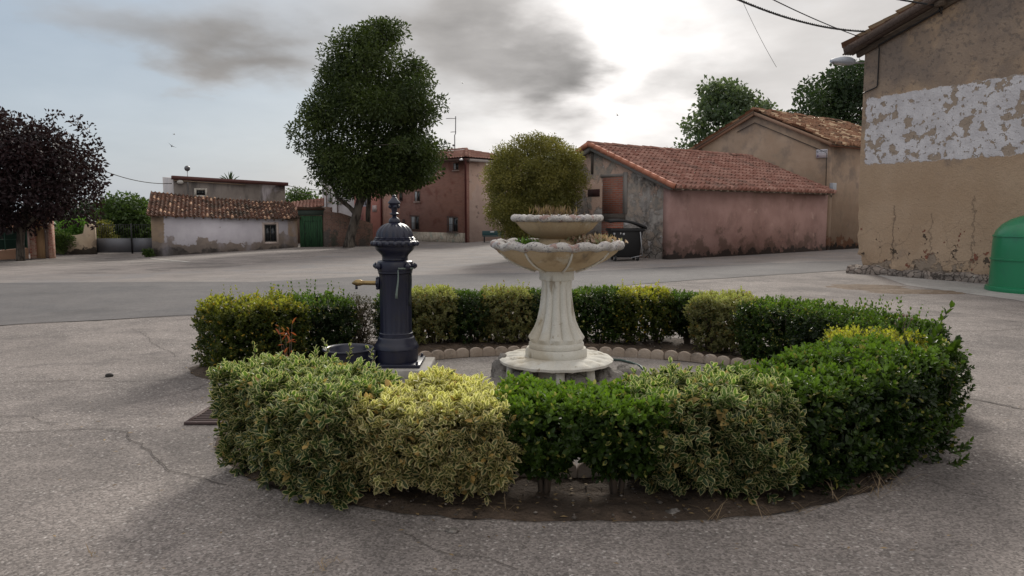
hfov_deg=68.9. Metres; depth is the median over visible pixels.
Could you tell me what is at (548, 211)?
dry plant
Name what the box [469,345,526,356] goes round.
edging panel
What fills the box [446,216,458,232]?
window
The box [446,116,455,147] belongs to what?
roof antenna
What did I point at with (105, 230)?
shrub
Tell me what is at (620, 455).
hedge shrub
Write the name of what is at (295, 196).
garden tree
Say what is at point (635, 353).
edging panel
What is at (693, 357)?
edging panel
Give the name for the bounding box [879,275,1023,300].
house apron
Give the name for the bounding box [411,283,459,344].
hedge shrub
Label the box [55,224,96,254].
garden wall
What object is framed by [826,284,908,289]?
dirt patch
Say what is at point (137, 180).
overhead cable
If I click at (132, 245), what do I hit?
metal gate
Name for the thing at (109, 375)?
stone
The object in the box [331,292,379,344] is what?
hedge shrub
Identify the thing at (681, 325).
hedge shrub
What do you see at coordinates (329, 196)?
window
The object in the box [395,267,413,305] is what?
strap
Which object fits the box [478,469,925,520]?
dry grass
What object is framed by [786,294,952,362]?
hedge shrub
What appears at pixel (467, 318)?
hedge shrub
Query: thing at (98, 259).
road marking
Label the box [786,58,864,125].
dark tree
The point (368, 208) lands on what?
broadleaf tree
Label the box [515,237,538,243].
weed
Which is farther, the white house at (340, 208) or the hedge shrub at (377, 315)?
the white house at (340, 208)
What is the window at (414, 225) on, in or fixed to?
in the brick house at (447, 207)
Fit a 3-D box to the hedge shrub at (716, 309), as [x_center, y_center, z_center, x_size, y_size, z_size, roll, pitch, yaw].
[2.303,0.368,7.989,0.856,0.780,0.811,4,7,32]
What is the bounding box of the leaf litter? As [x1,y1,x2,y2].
[53,336,1018,570]
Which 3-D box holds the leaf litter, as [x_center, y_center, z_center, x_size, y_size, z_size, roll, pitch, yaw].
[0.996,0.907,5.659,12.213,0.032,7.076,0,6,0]
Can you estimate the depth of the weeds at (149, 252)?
39.57 m
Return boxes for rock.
[491,353,515,378]
[513,370,537,381]
[565,373,587,386]
[595,367,624,381]
[617,364,642,374]
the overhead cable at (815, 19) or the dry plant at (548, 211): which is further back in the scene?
the overhead cable at (815, 19)
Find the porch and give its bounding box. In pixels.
[29,210,55,258]
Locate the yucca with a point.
(230, 176)
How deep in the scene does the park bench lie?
46.41 m
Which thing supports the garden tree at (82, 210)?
on the ground at (62, 498)
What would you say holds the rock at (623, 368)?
on the paving
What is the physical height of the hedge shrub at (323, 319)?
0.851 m
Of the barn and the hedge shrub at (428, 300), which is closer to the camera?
the hedge shrub at (428, 300)
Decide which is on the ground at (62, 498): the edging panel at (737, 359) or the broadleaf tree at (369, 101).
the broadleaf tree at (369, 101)
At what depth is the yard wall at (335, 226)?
43.23 m
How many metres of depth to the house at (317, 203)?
51.78 m
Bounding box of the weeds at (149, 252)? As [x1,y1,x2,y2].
[140,248,155,256]
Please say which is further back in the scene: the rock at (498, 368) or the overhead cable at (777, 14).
the overhead cable at (777, 14)
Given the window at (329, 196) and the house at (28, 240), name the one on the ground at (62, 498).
the house at (28, 240)
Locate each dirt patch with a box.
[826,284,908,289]
[863,289,965,293]
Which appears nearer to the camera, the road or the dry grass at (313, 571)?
the dry grass at (313, 571)
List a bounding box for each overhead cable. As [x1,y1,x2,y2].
[82,161,171,183]
[737,0,864,31]
[773,0,859,36]
[900,0,933,5]
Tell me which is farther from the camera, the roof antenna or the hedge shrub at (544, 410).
the roof antenna
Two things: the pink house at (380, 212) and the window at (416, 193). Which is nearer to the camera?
the window at (416, 193)
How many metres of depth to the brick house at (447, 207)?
48.84 m
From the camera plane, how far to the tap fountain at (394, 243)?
6.87 m
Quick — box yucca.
[219,171,238,178]
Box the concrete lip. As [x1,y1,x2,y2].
[175,336,956,531]
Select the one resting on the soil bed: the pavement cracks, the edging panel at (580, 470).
the edging panel at (580, 470)
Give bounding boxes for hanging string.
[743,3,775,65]
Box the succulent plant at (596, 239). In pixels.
[558,233,628,244]
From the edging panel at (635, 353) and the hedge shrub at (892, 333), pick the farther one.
the edging panel at (635, 353)
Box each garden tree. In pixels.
[54,198,106,227]
[88,190,151,237]
[285,186,321,201]
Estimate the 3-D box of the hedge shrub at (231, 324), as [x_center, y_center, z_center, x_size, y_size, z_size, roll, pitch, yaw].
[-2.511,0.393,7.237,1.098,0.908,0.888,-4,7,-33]
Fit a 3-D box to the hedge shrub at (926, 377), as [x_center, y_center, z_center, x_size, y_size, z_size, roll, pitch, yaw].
[2.175,0.723,4.553,1.297,0.857,1.118,-5,8,-42]
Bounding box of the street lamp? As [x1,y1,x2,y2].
[830,56,864,64]
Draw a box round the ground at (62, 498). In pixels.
[0,220,1023,575]
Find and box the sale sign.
[816,149,827,157]
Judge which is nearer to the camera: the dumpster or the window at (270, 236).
the dumpster
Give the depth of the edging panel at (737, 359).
7.21 m
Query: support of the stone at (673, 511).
on the soil bed
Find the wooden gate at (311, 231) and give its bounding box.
[297,207,325,246]
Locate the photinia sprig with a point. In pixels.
(289, 340)
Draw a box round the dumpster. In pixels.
[605,218,646,260]
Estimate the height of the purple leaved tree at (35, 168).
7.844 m
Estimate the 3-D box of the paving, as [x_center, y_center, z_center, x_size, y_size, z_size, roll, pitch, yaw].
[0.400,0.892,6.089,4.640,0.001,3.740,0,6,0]
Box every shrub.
[55,230,76,254]
[96,219,119,237]
[190,282,313,368]
[206,338,403,510]
[268,279,362,358]
[327,363,527,505]
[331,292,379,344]
[370,293,418,339]
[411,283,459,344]
[443,288,492,343]
[474,279,538,342]
[493,370,597,493]
[520,287,578,339]
[567,372,684,494]
[572,284,627,343]
[608,279,680,344]
[621,357,808,505]
[665,287,708,343]
[682,286,761,353]
[712,357,902,496]
[728,294,840,360]
[770,331,973,476]
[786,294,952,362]
[817,322,927,346]
[868,300,975,428]
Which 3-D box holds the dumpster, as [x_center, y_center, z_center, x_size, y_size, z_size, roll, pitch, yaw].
[3.635,-1.554,23.905,1.180,1.334,0.885,0,6,-4]
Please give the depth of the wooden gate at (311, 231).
42.73 m
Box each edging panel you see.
[418,348,468,359]
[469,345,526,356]
[515,471,536,476]
[559,462,633,477]
[599,347,663,359]
[665,350,730,365]
[731,357,759,365]
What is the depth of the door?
39.05 m
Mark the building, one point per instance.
(250, 190)
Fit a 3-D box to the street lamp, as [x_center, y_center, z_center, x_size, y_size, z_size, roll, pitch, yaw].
[8.655,-5.600,18.502,1.762,0.218,0.295,-2,6,-15]
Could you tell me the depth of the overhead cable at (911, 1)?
16.65 m
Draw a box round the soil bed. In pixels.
[189,336,905,521]
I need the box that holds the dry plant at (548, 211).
[529,204,584,215]
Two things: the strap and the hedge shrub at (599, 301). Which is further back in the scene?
the hedge shrub at (599, 301)
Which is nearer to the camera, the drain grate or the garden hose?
the drain grate
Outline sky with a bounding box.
[0,0,910,211]
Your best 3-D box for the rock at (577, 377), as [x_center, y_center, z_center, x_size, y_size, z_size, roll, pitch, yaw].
[0.520,0.786,6.551,0.282,0.160,0.257,0,6,0]
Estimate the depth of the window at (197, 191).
45.61 m
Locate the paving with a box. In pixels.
[396,356,725,467]
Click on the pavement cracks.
(216, 482)
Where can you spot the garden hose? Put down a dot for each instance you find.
(631, 362)
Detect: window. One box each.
[194,188,206,196]
[262,222,278,243]
[327,194,332,202]
[409,215,418,230]
[413,191,420,202]
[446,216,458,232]
[452,162,458,170]
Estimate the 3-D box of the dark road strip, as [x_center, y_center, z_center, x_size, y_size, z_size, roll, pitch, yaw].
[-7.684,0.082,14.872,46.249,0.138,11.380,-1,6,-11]
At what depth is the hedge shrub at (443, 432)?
3.70 m
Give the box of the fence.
[0,229,28,259]
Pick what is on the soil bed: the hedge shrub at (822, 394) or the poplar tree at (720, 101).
the hedge shrub at (822, 394)
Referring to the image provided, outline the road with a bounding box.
[0,239,861,325]
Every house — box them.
[6,226,54,252]
[293,198,331,242]
[322,180,353,215]
[354,191,404,239]
[400,148,536,242]
[689,107,861,249]
[841,0,1023,283]
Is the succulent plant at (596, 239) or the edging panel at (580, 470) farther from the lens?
the succulent plant at (596, 239)
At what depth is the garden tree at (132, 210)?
50.61 m
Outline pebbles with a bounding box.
[197,334,900,519]
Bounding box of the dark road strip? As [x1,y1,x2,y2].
[0,260,862,324]
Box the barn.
[529,141,836,259]
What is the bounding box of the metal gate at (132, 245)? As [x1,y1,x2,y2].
[96,224,151,253]
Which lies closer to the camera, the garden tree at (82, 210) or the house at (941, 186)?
the house at (941, 186)
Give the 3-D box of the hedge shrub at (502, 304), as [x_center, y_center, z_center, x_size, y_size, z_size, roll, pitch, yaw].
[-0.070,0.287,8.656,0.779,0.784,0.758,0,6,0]
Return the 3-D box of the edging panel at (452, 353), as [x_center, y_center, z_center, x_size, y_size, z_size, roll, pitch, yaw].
[-0.761,0.684,7.658,0.676,0.097,0.069,-3,6,-25]
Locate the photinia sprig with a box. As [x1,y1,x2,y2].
[275,317,296,356]
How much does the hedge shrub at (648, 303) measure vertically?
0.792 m
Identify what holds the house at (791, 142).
on the ground at (62, 498)
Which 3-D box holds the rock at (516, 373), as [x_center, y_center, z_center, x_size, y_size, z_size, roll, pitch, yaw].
[0.126,0.782,6.674,0.289,0.144,0.244,2,6,20]
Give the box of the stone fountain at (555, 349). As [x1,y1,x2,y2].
[490,214,624,384]
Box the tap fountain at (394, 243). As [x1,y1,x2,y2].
[322,195,434,378]
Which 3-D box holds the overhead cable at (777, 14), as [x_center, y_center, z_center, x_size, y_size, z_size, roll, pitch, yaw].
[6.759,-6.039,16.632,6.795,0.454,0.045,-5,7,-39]
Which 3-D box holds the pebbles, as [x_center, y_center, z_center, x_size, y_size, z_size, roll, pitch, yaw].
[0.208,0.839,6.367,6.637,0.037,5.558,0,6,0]
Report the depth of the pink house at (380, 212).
53.65 m
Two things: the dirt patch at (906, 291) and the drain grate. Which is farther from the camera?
the dirt patch at (906, 291)
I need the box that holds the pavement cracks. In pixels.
[0,298,1021,568]
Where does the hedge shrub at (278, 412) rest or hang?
on the soil bed
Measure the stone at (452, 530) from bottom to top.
0.021 m
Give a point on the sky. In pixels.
(225, 77)
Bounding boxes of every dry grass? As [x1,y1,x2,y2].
[85,543,343,573]
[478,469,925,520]
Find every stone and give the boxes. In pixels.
[105,373,113,376]
[445,528,459,532]
[665,508,679,513]
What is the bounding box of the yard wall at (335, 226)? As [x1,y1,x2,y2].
[322,211,372,246]
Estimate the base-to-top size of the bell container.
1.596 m
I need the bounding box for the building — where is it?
[163,166,287,201]
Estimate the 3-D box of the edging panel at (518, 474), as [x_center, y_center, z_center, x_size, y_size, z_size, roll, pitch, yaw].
[-0.112,1.023,4.298,0.676,0.097,0.067,1,6,10]
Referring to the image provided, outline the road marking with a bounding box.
[0,258,186,262]
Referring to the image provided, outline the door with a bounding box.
[36,229,45,257]
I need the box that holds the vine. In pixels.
[54,216,97,237]
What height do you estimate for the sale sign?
0.340 m
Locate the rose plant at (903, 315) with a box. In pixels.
[895,314,912,333]
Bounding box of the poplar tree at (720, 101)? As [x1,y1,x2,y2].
[670,74,784,148]
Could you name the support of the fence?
on the ground at (62, 498)
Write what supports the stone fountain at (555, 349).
on the paving
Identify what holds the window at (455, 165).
in the brick house at (447, 207)
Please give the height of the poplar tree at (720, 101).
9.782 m
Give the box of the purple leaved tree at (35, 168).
[0,106,113,260]
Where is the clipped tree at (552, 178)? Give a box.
[478,129,591,239]
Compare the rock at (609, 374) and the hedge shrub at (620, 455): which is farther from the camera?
the rock at (609, 374)
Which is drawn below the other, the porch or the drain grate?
the drain grate
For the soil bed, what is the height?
0.057 m
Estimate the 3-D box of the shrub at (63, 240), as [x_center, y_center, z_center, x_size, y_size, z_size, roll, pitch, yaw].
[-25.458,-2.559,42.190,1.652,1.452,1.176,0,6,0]
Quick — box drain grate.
[184,407,226,424]
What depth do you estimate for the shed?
41.53 m
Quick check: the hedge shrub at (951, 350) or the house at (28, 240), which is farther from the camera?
the house at (28, 240)
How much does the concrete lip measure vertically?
0.021 m
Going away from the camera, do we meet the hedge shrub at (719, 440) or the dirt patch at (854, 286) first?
the hedge shrub at (719, 440)
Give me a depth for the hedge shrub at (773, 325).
7.22 m
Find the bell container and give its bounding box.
[984,216,1023,293]
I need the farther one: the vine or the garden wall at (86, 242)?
the vine
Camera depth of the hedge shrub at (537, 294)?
8.46 m
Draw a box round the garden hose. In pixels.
[613,358,644,371]
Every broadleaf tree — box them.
[283,15,452,247]
[365,129,445,222]
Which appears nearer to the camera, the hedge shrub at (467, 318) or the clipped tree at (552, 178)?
the hedge shrub at (467, 318)
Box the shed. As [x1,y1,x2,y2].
[146,191,299,256]
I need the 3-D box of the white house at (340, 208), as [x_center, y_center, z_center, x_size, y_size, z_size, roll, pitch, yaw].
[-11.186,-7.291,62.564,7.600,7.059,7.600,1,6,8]
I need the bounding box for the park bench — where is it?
[482,231,504,241]

